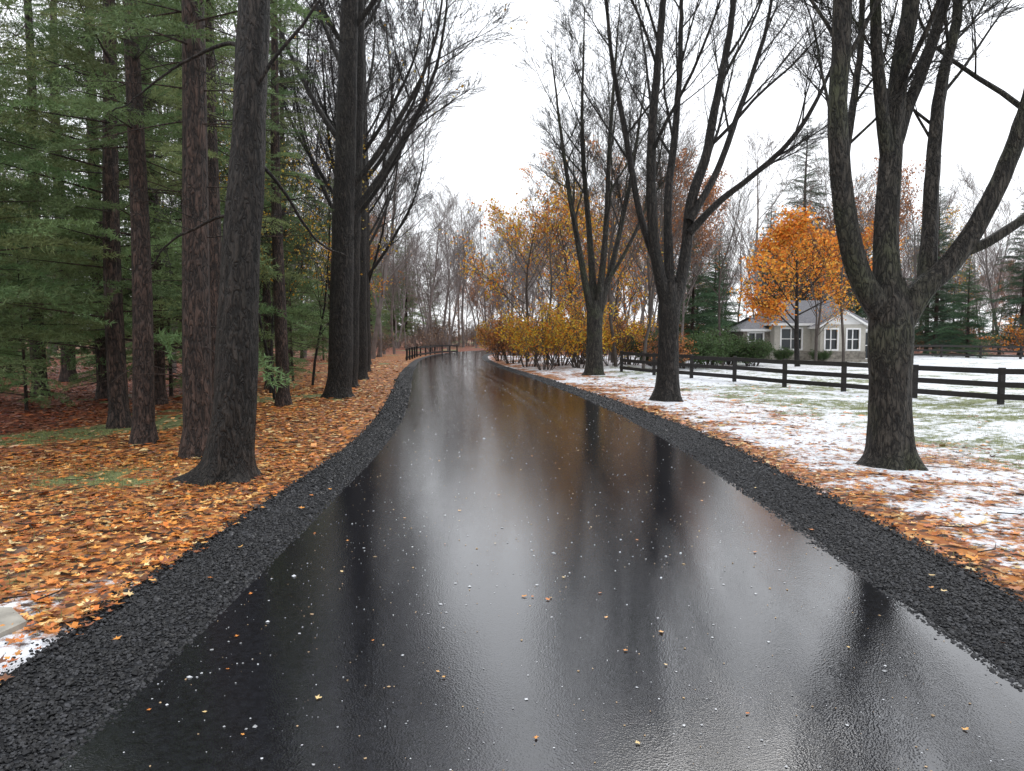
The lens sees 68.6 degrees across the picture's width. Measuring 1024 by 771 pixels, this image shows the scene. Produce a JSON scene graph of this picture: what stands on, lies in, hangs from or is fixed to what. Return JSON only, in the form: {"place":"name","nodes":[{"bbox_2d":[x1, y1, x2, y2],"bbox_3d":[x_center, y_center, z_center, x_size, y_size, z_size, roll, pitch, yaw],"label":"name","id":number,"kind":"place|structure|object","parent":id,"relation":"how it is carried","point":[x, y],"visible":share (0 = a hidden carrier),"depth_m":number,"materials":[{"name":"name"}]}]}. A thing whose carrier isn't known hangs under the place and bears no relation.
{"place":"outdoors","nodes":[
{"label":"outdoors","id":0,"kind":"place"},
{"bbox_2d":[0,349,506,770],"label":"gravel shoulder","id":1,"kind":"object","parent":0,"point":[129,669],"visible":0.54,"depth_m":4.06},
{"bbox_2d":[0,337,1023,674],"bbox_3d":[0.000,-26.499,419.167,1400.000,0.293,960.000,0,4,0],"label":"ground","id":2,"kind":"structure","parent":0,"point":[948,491],"depth_m":11.03,"materials":[{"name":"orange plant"}]},
{"bbox_2d":[0,607,26,637],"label":"stone slab","id":3,"kind":"structure","parent":2,"relation":"on","point":[9,616],"depth_m":4.42,"materials":[{"name":"stone"}]},
{"bbox_2d":[0,248,58,388],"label":"pine tree","id":4,"kind":"object","parent":2,"relation":"on","point":[47,365],"visible":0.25,"depth_m":18.68,"materials":[{"name":"green plant"}]},
{"bbox_2d":[0,252,75,410],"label":"pine tree","id":5,"kind":"object","parent":2,"relation":"on","point":[25,394],"visible":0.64,"depth_m":17.15,"materials":[{"name":"green plant"}]},
{"bbox_2d":[0,23,124,398],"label":"pine tree","id":6,"kind":"object","parent":2,"relation":"on","point":[4,195],"visible":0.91,"depth_m":13.04,"materials":[{"name":"green plant"}]},
{"bbox_2d":[0,0,131,395],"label":"pine tree","id":7,"kind":"object","parent":2,"relation":"on","point":[27,17],"visible":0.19,"depth_m":20.87,"materials":[{"name":"green plant"}]},
{"bbox_2d":[0,0,153,323],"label":"pine tree","id":8,"kind":"object","parent":2,"relation":"on","point":[53,286],"visible":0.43,"depth_m":16.86,"materials":[{"name":"green plant"}]},
{"bbox_2d":[0,0,164,381],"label":"pine tree","id":9,"kind":"object","parent":2,"relation":"on","point":[65,374],"visible":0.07,"depth_m":26.71,"materials":[{"name":"green plant"}]},
{"bbox_2d":[0,0,181,400],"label":"pine tree","id":10,"kind":"object","parent":2,"relation":"on","point":[101,391],"visible":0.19,"depth_m":19.02,"materials":[{"name":"green plant"}]},
{"bbox_2d":[58,218,131,391],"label":"pine tree","id":11,"kind":"object","parent":2,"relation":"on","point":[77,381],"visible":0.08,"depth_m":21.87,"materials":[{"name":"green plant"}]},
{"bbox_2d":[12,0,228,445],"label":"pine tree","id":12,"kind":"object","parent":2,"relation":"on","point":[143,430],"visible":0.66,"depth_m":11.96,"materials":[{"name":"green plant"}]},
{"bbox_2d":[0,0,286,405],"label":"pine tree","id":13,"kind":"object","parent":2,"relation":"on","point":[160,388],"visible":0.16,"depth_m":17.98,"materials":[{"name":"green plant"}]},
{"bbox_2d":[0,0,296,428],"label":"pine tree","id":14,"kind":"object","parent":2,"relation":"on","point":[119,416],"visible":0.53,"depth_m":14.04,"materials":[{"name":"green plant"}]},
{"bbox_2d":[125,250,181,395],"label":"pine tree","id":15,"kind":"object","parent":2,"relation":"on","point":[170,379],"visible":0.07,"depth_m":20.96,"materials":[{"name":"green plant"}]},
{"bbox_2d":[46,0,319,410],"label":"pine tree","id":16,"kind":"object","parent":2,"relation":"on","point":[178,113],"visible":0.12,"depth_m":16.88,"materials":[{"name":"green plant"}]},
{"bbox_2d":[64,0,332,458],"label":"pine tree","id":17,"kind":"object","parent":2,"relation":"on","point":[197,395],"visible":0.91,"depth_m":10.47,"materials":[{"name":"brown plant"}]},
{"bbox_2d":[107,0,299,415],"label":"pine tree","id":18,"kind":"object","parent":2,"relation":"on","point":[215,243],"visible":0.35,"depth_m":12.32,"materials":[{"name":"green plant"}]},
{"bbox_2d":[120,0,328,368],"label":"pine tree","id":19,"kind":"object","parent":2,"relation":"on","point":[285,181],"visible":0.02,"depth_m":24.41,"materials":[{"name":"green plant"}]},
{"bbox_2d":[112,0,358,486],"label":"pine tree","id":20,"kind":"object","parent":2,"relation":"on","point":[228,456],"visible":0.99,"depth_m":8.68,"materials":[{"name":"brown plant"}]},
{"bbox_2d":[157,88,317,399],"bbox_3d":[-6.998,-3.643,19.319,3.919,8.263,3.334,-1,4,-13],"label":"young maple tree","id":21,"kind":"object","parent":2,"relation":"on","point":[261,327],"visible":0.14,"depth_m":19.41,"materials":[{"name":"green plant"}]},
{"bbox_2d":[218,25,330,389],"bbox_3d":[-7.511,-6.848,23.578,5.416,14.082,4.913,4,5,42],"label":"pine tree","id":22,"kind":"object","parent":2,"relation":"on","point":[295,311],"visible":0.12,"depth_m":23.76,"materials":[{"name":"green plant"}]},
{"bbox_2d":[215,8,335,271],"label":"evergreen tree","id":23,"kind":"object","parent":2,"relation":"on","point":[289,151],"visible":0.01,"depth_m":36.95,"materials":[{"name":"green plant"}]},
{"bbox_2d":[220,0,333,406],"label":"pine tree","id":24,"kind":"object","parent":2,"relation":"on","point":[281,356],"visible":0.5,"depth_m":17.92,"materials":[{"name":"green plant"}]},
{"bbox_2d":[263,268,319,380],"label":"pine tree","id":25,"kind":"object","parent":2,"relation":"on","point":[292,359],"visible":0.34,"depth_m":27.89,"materials":[{"name":"green plant"}]},
{"bbox_2d":[259,143,325,392],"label":"young maple tree","id":26,"kind":"object","parent":2,"relation":"on","point":[290,289],"visible":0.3,"depth_m":22.22,"materials":[{"name":"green plant"}]},
{"bbox_2d":[259,10,333,374],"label":"pine tree","id":27,"kind":"object","parent":2,"relation":"on","point":[326,333],"visible":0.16,"depth_m":31.63,"materials":[{"name":"green plant"}]},
{"bbox_2d":[284,125,407,384],"bbox_3d":[-5.957,-4.341,25.051,4.251,8.964,3.617,0,4,7],"label":"young maple tree","id":28,"kind":"object","parent":2,"relation":"on","point":[326,276],"visible":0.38,"depth_m":25.16,"materials":[{"name":"brown plant"}]},
{"bbox_2d":[237,0,470,379],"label":"maple tree","id":29,"kind":"object","parent":2,"relation":"on","point":[363,357],"visible":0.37,"depth_m":28.07,"materials":[{"name":"brown plant"}]},
{"bbox_2d":[308,128,403,356],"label":"bare tree","id":30,"kind":"object","parent":2,"relation":"on","point":[380,325],"visible":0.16,"depth_m":59.67,"materials":[{"name":"plant"}]},
{"bbox_2d":[287,25,438,207],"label":"bare tree","id":31,"kind":"object","parent":2,"relation":"on","point":[382,128],"visible":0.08,"depth_m":47.40,"materials":[{"name":"plant"}]},
{"bbox_2d":[311,4,424,364],"bbox_3d":[-8.198,-11.371,41.820,7.237,20.590,8.020,0,4,0],"label":"maple tree","id":32,"kind":"object","parent":2,"relation":"on","point":[384,190],"visible":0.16,"depth_m":42.29,"materials":[{"name":"brown plant"}]},
{"bbox_2d":[279,0,458,371],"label":"maple tree","id":33,"kind":"object","parent":2,"relation":"on","point":[413,200],"visible":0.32,"depth_m":34.73,"materials":[{"name":"brown plant"}]},
{"bbox_2d":[266,0,480,387],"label":"maple tree","id":34,"kind":"object","parent":2,"relation":"on","point":[362,42],"visible":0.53,"depth_m":24.11,"materials":[{"name":"brown plant"}]},
{"bbox_2d":[331,83,457,358],"bbox_3d":[-8.734,-11.822,54.332,7.724,19.980,10.296,-3,5,-42],"label":"bare tree","id":35,"kind":"object","parent":2,"relation":"on","point":[377,322],"visible":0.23,"depth_m":53.54,"materials":[{"name":"plant"}]},
{"bbox_2d":[270,0,535,398],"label":"maple tree","id":36,"kind":"object","parent":2,"relation":"on","point":[345,207],"visible":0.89,"depth_m":20.18,"materials":[{"name":"brown plant"}]},
{"bbox_2d":[405,344,457,360],"bbox_3d":[-6.766,-2.824,61.976,1.304,0.912,24.168,0,4,4],"label":"wooden fence","id":37,"kind":"object","parent":2,"relation":"on","point":[412,355],"visible":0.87,"depth_m":61.70,"materials":[{"name":"paint"}]},
{"bbox_2d":[472,313,510,360],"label":"shrub","id":38,"kind":"object","parent":2,"relation":"on","point":[487,329],"visible":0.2,"depth_m":49.74,"materials":[{"name":"yellow plant"}]},
{"bbox_2d":[475,310,538,363],"bbox_3d":[0.039,-2.897,45.138,4.888,3.282,3.797,1,4,16],"label":"shrub","id":39,"kind":"object","parent":2,"relation":"on","point":[489,344],"visible":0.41,"depth_m":44.74,"materials":[{"name":"yellow plant"}]},
{"bbox_2d":[0,0,1023,374],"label":"distant trees","id":40,"kind":"object","parent":2,"relation":"on","point":[406,292],"visible":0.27,"depth_m":82.58,"materials":[{"name":"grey plant"}]},
{"bbox_2d":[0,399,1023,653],"bbox_3d":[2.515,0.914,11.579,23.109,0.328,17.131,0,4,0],"label":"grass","id":41,"kind":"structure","parent":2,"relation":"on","point":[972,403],"depth_m":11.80,"materials":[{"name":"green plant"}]},
{"bbox_2d":[475,202,548,354],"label":"autumn tree","id":42,"kind":"object","parent":2,"relation":"on","point":[514,256],"visible":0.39,"depth_m":63.94,"materials":[{"name":"orange plant"}]},
{"bbox_2d":[0,359,1023,680],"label":"fallen leaves","id":43,"kind":"object","parent":2,"relation":"on","point":[88,521],"depth_m":8.70,"materials":[{"name":"orange plant"}]},
{"bbox_2d":[438,163,599,361],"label":"autumn tree","id":44,"kind":"object","parent":2,"relation":"on","point":[494,213],"visible":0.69,"depth_m":46.78,"materials":[{"name":"orange plant"}]},
{"bbox_2d":[495,298,567,366],"bbox_3d":[1.430,-2.773,39.690,3.793,3.746,5.181,2,4,21],"label":"shrub","id":45,"kind":"object","parent":2,"relation":"on","point":[511,331],"visible":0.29,"depth_m":39.22,"materials":[{"name":"yellow plant"}]},
{"bbox_2d":[492,298,586,369],"bbox_3d":[1.733,-2.472,36.442,4.922,3.558,3.603,1,4,14],"label":"shrub","id":46,"kind":"object","parent":2,"relation":"on","point":[537,340],"visible":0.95,"depth_m":35.83,"materials":[{"name":"yellow plant"}]},
{"bbox_2d":[502,165,585,323],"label":"autumn tree","id":47,"kind":"object","parent":2,"relation":"on","point":[529,173],"visible":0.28,"depth_m":58.83,"materials":[{"name":"orange plant"}]},
{"bbox_2d":[507,297,586,365],"bbox_3d":[2.214,-2.925,40.972,4.480,3.861,6.639,-2,4,-25],"label":"shrub","id":48,"kind":"object","parent":2,"relation":"on","point":[557,360],"visible":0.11,"depth_m":40.55,"materials":[{"name":"yellow plant"}]},
{"bbox_2d":[489,188,623,364],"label":"autumn tree","id":49,"kind":"object","parent":2,"relation":"on","point":[549,242],"visible":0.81,"depth_m":42.42,"materials":[{"name":"orange plant"}]},
{"bbox_2d":[515,149,603,355],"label":"autumn tree","id":50,"kind":"object","parent":2,"relation":"on","point":[550,157],"visible":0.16,"depth_m":61.25,"materials":[{"name":"orange plant"}]},
{"bbox_2d":[520,160,614,306],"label":"autumn tree","id":51,"kind":"object","parent":2,"relation":"on","point":[553,260],"visible":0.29,"depth_m":48.83,"materials":[{"name":"orange plant"}]},
{"bbox_2d":[522,177,616,362],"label":"autumn tree","id":52,"kind":"object","parent":2,"relation":"on","point":[559,234],"visible":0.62,"depth_m":44.68,"materials":[{"name":"orange plant"}]},
{"bbox_2d":[525,101,639,355],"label":"bare tree","id":53,"kind":"object","parent":2,"relation":"on","point":[576,177],"visible":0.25,"depth_m":51.63,"materials":[{"name":"brown plant"}]},
{"bbox_2d":[533,286,639,367],"bbox_3d":[3.017,-2.824,36.896,5.699,4.120,4.172,3,5,37],"label":"shrub","id":54,"kind":"object","parent":2,"relation":"on","point":[583,344],"visible":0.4,"depth_m":36.92,"materials":[{"name":"yellow plant"}]},
{"bbox_2d":[554,140,645,360],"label":"autumn tree","id":55,"kind":"object","parent":2,"relation":"on","point":[613,300],"visible":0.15,"depth_m":51.00,"materials":[{"name":"orange plant"}]},
{"bbox_2d":[510,0,693,374],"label":"maple tree","id":56,"kind":"object","parent":2,"relation":"on","point":[595,292],"visible":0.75,"depth_m":31.22,"materials":[{"name":"brown plant"}]},
{"bbox_2d":[542,99,676,366],"bbox_3d":[5.180,-6.982,36.713,5.369,12.367,5.597,-4,5,-42],"label":"bare tree","id":57,"kind":"object","parent":2,"relation":"on","point":[610,316],"visible":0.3,"depth_m":36.85,"materials":[{"name":"brown plant"}]},
{"bbox_2d":[564,96,662,322],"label":"bare tree","id":58,"kind":"object","parent":2,"relation":"on","point":[613,206],"visible":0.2,"depth_m":45.71,"materials":[{"name":"brown plant"}]},
{"bbox_2d":[572,302,657,365],"bbox_3d":[5.328,-2.608,38.414,4.663,3.371,3.413,-1,4,-15],"label":"shrub","id":59,"kind":"object","parent":2,"relation":"on","point":[621,347],"visible":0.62,"depth_m":38.44,"materials":[{"name":"yellow plant"}]},
{"bbox_2d":[572,198,673,362],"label":"autumn tree","id":60,"kind":"object","parent":2,"relation":"on","point":[627,284],"visible":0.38,"depth_m":43.82,"materials":[{"name":"brown plant"}]},
{"bbox_2d":[592,156,663,356],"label":"autumn tree","id":61,"kind":"object","parent":2,"relation":"on","point":[638,269],"visible":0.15,"depth_m":55.89,"materials":[{"name":"brown plant"}]},
{"bbox_2d":[608,312,657,364],"bbox_3d":[6.667,-2.545,41.063,3.481,3.008,4.480,-1,4,-9],"label":"shrub","id":62,"kind":"object","parent":2,"relation":"on","point":[624,363],"visible":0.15,"depth_m":40.76,"materials":[{"name":"yellow plant"}]},
{"bbox_2d":[575,65,699,334],"bbox_3d":[7.643,-9.556,43.898,7.540,16.779,6.896,3,5,37],"label":"bare tree","id":63,"kind":"object","parent":2,"relation":"on","point":[636,261],"visible":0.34,"depth_m":43.04,"materials":[{"name":"brown plant"}]},
{"bbox_2d":[608,131,709,367],"bbox_3d":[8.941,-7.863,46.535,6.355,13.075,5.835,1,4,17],"label":"autumn tree","id":64,"kind":"object","parent":2,"relation":"on","point":[677,222],"visible":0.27,"depth_m":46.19,"materials":[{"name":"brown plant"}]},
{"bbox_2d":[603,104,716,244],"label":"bare tree","id":65,"kind":"object","parent":2,"relation":"on","point":[687,137],"visible":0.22,"depth_m":61.62,"materials":[{"name":"plant"}]},
{"bbox_2d":[634,332,698,366],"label":"shrub","id":66,"kind":"object","parent":2,"relation":"on","point":[681,347],"visible":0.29,"depth_m":36.43,"materials":[{"name":"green plant"}]},
{"bbox_2d":[611,102,733,364],"bbox_3d":[7.977,-8.534,40.738,6.206,15.101,6.786,-1,4,-16],"label":"bare tree","id":67,"kind":"object","parent":2,"relation":"on","point":[649,285],"visible":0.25,"depth_m":41.27,"materials":[{"name":"brown plant"}]},
{"bbox_2d":[630,162,717,333],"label":"bare tree","id":68,"kind":"object","parent":2,"relation":"on","point":[679,227],"visible":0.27,"depth_m":45.13,"materials":[{"name":"brown plant"}]},
{"bbox_2d":[645,182,731,338],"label":"autumn tree","id":69,"kind":"object","parent":2,"relation":"on","point":[702,251],"visible":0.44,"depth_m":49.26,"materials":[{"name":"brown plant"}]},
{"bbox_2d":[656,333,723,368],"bbox_3d":[8.691,-1.795,37.288,2.597,2.067,3.458,-4,5,-44],"label":"evergreen shrub","id":70,"kind":"object","parent":2,"relation":"on","point":[704,348],"visible":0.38,"depth_m":36.81,"materials":[{"name":"green plant"}]},
{"bbox_2d":[642,167,747,322],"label":"autumn tree","id":71,"kind":"object","parent":2,"relation":"on","point":[705,182],"visible":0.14,"depth_m":56.32,"materials":[{"name":"orange plant"}]},
{"bbox_2d":[652,233,739,361],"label":"spruce tree","id":72,"kind":"object","parent":2,"relation":"on","point":[693,316],"visible":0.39,"depth_m":50.26,"materials":[{"name":"green plant"}]},
{"bbox_2d":[685,326,738,364],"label":"evergreen shrub","id":73,"kind":"object","parent":2,"relation":"on","point":[723,347],"visible":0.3,"depth_m":38.82,"materials":[{"name":"green plant"}]},
{"bbox_2d":[688,248,746,334],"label":"spruce tree","id":74,"kind":"object","parent":2,"relation":"on","point":[713,307],"visible":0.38,"depth_m":53.47,"materials":[{"name":"green plant"}]},
{"bbox_2d":[673,161,766,365],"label":"bare tree","id":75,"kind":"object","parent":2,"relation":"on","point":[729,257],"visible":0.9,"depth_m":40.95,"materials":[{"name":"brown plant"}]},
{"bbox_2d":[694,227,747,328],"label":"spruce tree","id":76,"kind":"object","parent":2,"relation":"on","point":[732,304],"visible":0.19,"depth_m":61.38,"materials":[{"name":"green plant"}]},
{"bbox_2d":[552,0,896,401],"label":"maple tree","id":77,"kind":"object","parent":2,"relation":"on","point":[670,285],"visible":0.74,"depth_m":19.40,"materials":[{"name":"brown plant"}]},
{"bbox_2d":[712,325,750,364],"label":"evergreen shrub","id":78,"kind":"object","parent":2,"relation":"on","point":[725,335],"visible":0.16,"depth_m":43.51,"materials":[{"name":"green plant"}]},
{"bbox_2d":[729,334,775,365],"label":"evergreen shrub","id":79,"kind":"object","parent":2,"relation":"on","point":[756,348],"visible":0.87,"depth_m":41.79,"materials":[{"name":"green plant"}]},
{"bbox_2d":[700,126,824,310],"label":"bare tree","id":80,"kind":"object","parent":2,"relation":"on","point":[767,146],"visible":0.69,"depth_m":62.73,"materials":[{"name":"plant"}]},
{"bbox_2d":[741,192,794,316],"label":"spruce tree","id":81,"kind":"object","parent":2,"relation":"on","point":[772,211],"visible":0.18,"depth_m":65.21,"materials":[{"name":"green plant"}]},
{"bbox_2d":[728,310,867,358],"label":"trim","id":82,"kind":"structure","parent":2,"relation":"on","point":[850,318],"depth_m":48.03,"materials":[{"name":"white wood"}]},
{"bbox_2d":[725,300,867,328],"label":"roof","id":83,"kind":"structure","parent":82,"relation":"on","point":[808,316],"depth_m":50.61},
{"bbox_2d":[728,290,867,361],"bbox_3d":[19.206,-4.029,50.559,7.347,4.929,7.068,0,4,0],"label":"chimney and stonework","id":84,"kind":"object","parent":2,"relation":"on","point":[854,356],"visible":0.32,"depth_m":48.07,"materials":[{"name":"stone"}]},
{"bbox_2d":[727,203,871,366],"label":"orange maple tree","id":85,"kind":"object","parent":2,"relation":"on","point":[785,233],"visible":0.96,"depth_m":39.79,"materials":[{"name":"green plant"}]},
{"bbox_2d":[758,114,854,304],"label":"spruce tree","id":86,"kind":"object","parent":2,"relation":"on","point":[805,178],"visible":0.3,"depth_m":68.67,"materials":[{"name":"green plant"}]},
{"bbox_2d":[769,324,865,359],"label":"walls","id":87,"kind":"structure","parent":2,"relation":"on","point":[808,339],"depth_m":49.11,"materials":[{"name":"grey paint"}]},
{"bbox_2d":[749,329,866,357],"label":"windows","id":88,"kind":"structure","parent":87,"relation":"in","point":[786,334],"depth_m":48.87,"materials":[{"name":"white glass"}]},
{"bbox_2d":[778,244,860,357],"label":"autumn tree","id":89,"kind":"object","parent":2,"relation":"on","point":[836,309],"visible":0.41,"depth_m":45.99,"materials":[{"name":"orange plant"}]},
{"bbox_2d":[620,351,1023,404],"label":"wooden fence","id":90,"kind":"object","parent":2,"relation":"on","point":[1001,396],"visible":0.87,"depth_m":23.21,"materials":[{"name":"paint"}]},
{"bbox_2d":[785,162,877,360],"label":"bare tree","id":91,"kind":"object","parent":2,"relation":"on","point":[818,325],"visible":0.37,"depth_m":43.98,"materials":[{"name":"brown plant"}]},
{"bbox_2d":[774,216,908,312],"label":"orange maple tree","id":92,"kind":"object","parent":2,"relation":"on","point":[826,231],"visible":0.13,"depth_m":56.35,"materials":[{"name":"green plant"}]},
{"bbox_2d":[816,173,902,304],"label":"autumn tree","id":93,"kind":"object","parent":2,"relation":"on","point":[862,210],"visible":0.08,"depth_m":60.93,"materials":[{"name":"orange plant"}]},
{"bbox_2d":[812,146,908,360],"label":"bare tree","id":94,"kind":"object","parent":2,"relation":"on","point":[842,334],"visible":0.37,"depth_m":45.92,"materials":[{"name":"brown plant"}]},
{"bbox_2d":[756,0,1023,470],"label":"maple tree","id":95,"kind":"object","parent":2,"relation":"on","point":[893,304],"visible":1,"depth_m":9.60,"materials":[{"name":"brown plant"}]},
{"bbox_2d":[866,149,966,282],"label":"bare tree","id":96,"kind":"object","parent":2,"relation":"on","point":[915,248],"visible":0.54,"depth_m":43.43,"materials":[{"name":"brown plant"}]},
{"bbox_2d":[906,202,977,353],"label":"spruce tree","id":97,"kind":"object","parent":2,"relation":"on","point":[920,321],"visible":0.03,"depth_m":69.11,"materials":[{"name":"green plant"}]},
{"bbox_2d":[921,257,1004,357],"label":"spruce tree","id":98,"kind":"object","parent":2,"relation":"on","point":[964,325],"visible":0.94,"depth_m":56.52,"materials":[{"name":"green plant"}]},
{"bbox_2d":[914,344,1023,358],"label":"wooden fence","id":99,"kind":"object","parent":2,"relation":"on","point":[980,351],"visible":0.52,"depth_m":54.81,"materials":[{"name":"paint"}]},
{"bbox_2d":[969,194,1023,354],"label":"spruce tree","id":100,"kind":"object","parent":2,"relation":"on","point":[1017,299],"visible":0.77,"depth_m":64.82,"materials":[{"name":"green plant"}]},
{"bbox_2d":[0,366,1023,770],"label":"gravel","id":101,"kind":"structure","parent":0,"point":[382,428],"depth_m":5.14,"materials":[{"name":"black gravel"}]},
{"bbox_2d":[0,0,1023,335],"label":"sky","id":102,"kind":"structure","parent":0,"point":[490,139],"materials":[{"name":"white"}]},
{"bbox_2d":[47,348,1023,770],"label":"road","id":103,"kind":"structure","parent":0,"point":[773,652],"depth_m":4.16,"materials":[{"name":"black asphalt"}]},
{"bbox_2d":[70,383,1003,770],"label":"snow pellets","id":104,"kind":"object","parent":103,"relation":"on","point":[530,605],"visible":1,"depth_m":4.54},
{"bbox_2d":[482,351,1023,678],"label":"gravel shoulder","id":105,"kind":"object","parent":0,"point":[487,359],"visible":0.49,"depth_m":5.63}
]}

